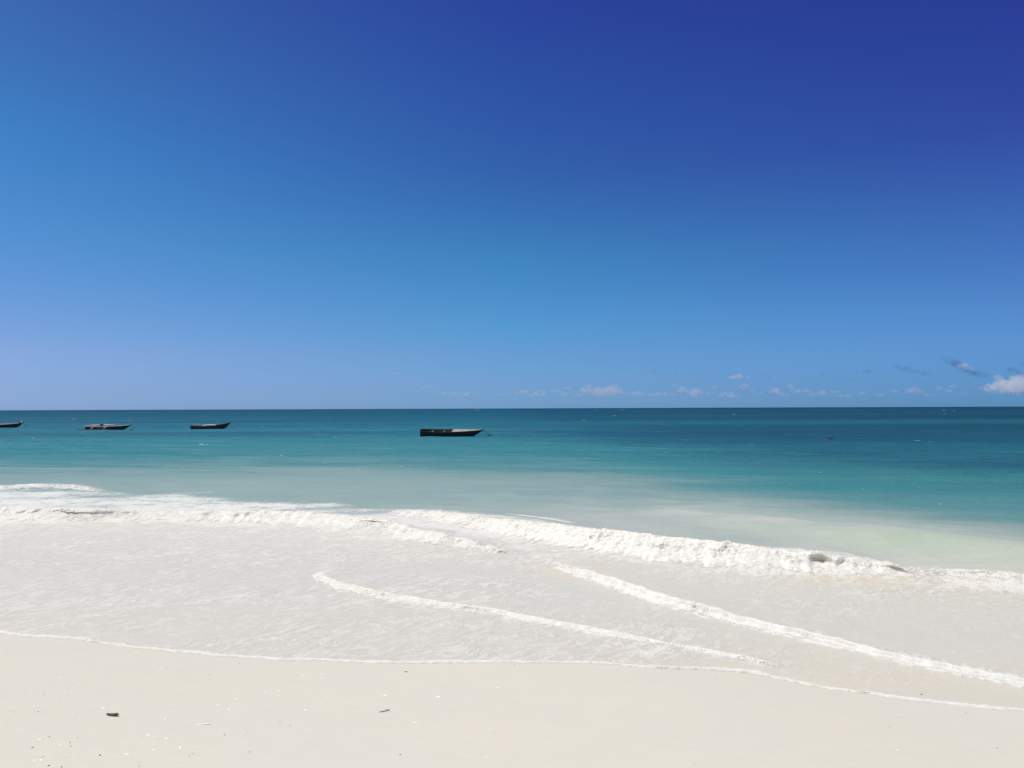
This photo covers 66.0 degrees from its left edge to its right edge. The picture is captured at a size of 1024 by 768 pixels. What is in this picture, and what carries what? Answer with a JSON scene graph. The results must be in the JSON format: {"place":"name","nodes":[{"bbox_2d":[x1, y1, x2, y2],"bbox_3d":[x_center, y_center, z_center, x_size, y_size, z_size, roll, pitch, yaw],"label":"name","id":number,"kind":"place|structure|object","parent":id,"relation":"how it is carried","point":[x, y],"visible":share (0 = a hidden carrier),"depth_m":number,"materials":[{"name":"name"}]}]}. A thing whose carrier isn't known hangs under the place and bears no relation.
{"place":"outdoors","nodes":[
{"label":"outdoors","id":0,"kind":"place"},
{"bbox_2d":[0,407,1023,707],"bbox_3d":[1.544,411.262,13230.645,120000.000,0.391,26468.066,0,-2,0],"label":"sea water","id":1,"kind":"structure","parent":0,"point":[922,495],"depth_m":15.54,"materials":[{"name":"teal liquid"}]},
{"bbox_2d":[0,421,24,427],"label":"wooden boat","id":2,"kind":"object","parent":1,"relation":"on","point":[14,425],"visible":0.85,"depth_m":114.86,"materials":[{"name":"brown wood"}]},
{"bbox_2d":[0,484,99,491],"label":"backwash foam","id":3,"kind":"object","parent":1,"relation":"on","point":[17,486],"visible":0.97,"depth_m":25.14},
{"bbox_2d":[77,424,134,429],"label":"outrigger canoe","id":4,"kind":"object","parent":1,"relation":"on","point":[104,427],"visible":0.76,"depth_m":99.03,"materials":[{"name":"brown wood"}]},
{"bbox_2d":[190,422,232,428],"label":"wooden boat","id":5,"kind":"object","parent":1,"relation":"on","point":[216,426],"visible":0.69,"depth_m":101.46,"materials":[{"name":"brown wood"}]},
{"bbox_2d":[0,506,514,553],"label":"breaker foam","id":6,"kind":"object","parent":1,"relation":"on","point":[403,532],"visible":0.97,"depth_m":17.38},
{"bbox_2d":[419,428,492,436],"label":"wooden boat","id":7,"kind":"object","parent":1,"relation":"on","point":[449,432],"visible":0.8,"depth_m":71.35,"materials":[{"name":"brown wood"}]},
{"bbox_2d":[0,630,1023,711],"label":"shoreline foam","id":8,"kind":"object","parent":1,"relation":"on","point":[755,672],"visible":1,"depth_m":7.69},
{"bbox_2d":[317,574,775,666],"bbox_3d":[-0.274,2.784,9.578,7.390,0.110,0.672,-2,-2,39],"label":"lap foam","id":9,"kind":"object","parent":1,"relation":"on","point":[334,584],"visible":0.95,"depth_m":9.34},
{"bbox_2d":[384,509,915,575],"bbox_3d":[1.155,2.799,15.116,12.069,0.491,2.216,-2,-2,42],"label":"breaker foam","id":10,"kind":"object","parent":1,"relation":"on","point":[649,547],"visible":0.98,"depth_m":13.12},
{"bbox_2d":[550,561,1023,684],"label":"bore foam","id":11,"kind":"object","parent":1,"relation":"on","point":[648,595],"visible":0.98,"depth_m":8.94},
{"bbox_2d":[935,568,1023,579],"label":"ridge foam","id":12,"kind":"object","parent":1,"relation":"on","point":[971,573],"visible":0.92,"depth_m":11.58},
{"bbox_2d":[0,633,1023,767],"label":"beach sand","id":13,"kind":"structure","parent":0,"point":[549,715],"depth_m":5.81,"materials":[{"name":"beige sand"}]},
{"bbox_2d":[106,713,118,715],"bbox_3d":[-2.924,2.417,5.770,0.108,0.026,0.030,-1,-8,12],"label":"driftwood chip","id":14,"kind":"object","parent":13,"relation":"on","point":[112,714],"visible":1,"depth_m":5.76,"materials":[{"name":"grey wood"}]},
{"bbox_2d":[0,0,1023,409],"label":"sky","id":15,"kind":"structure","parent":0,"point":[205,204],"materials":[{"name":"blue"}]}
]}

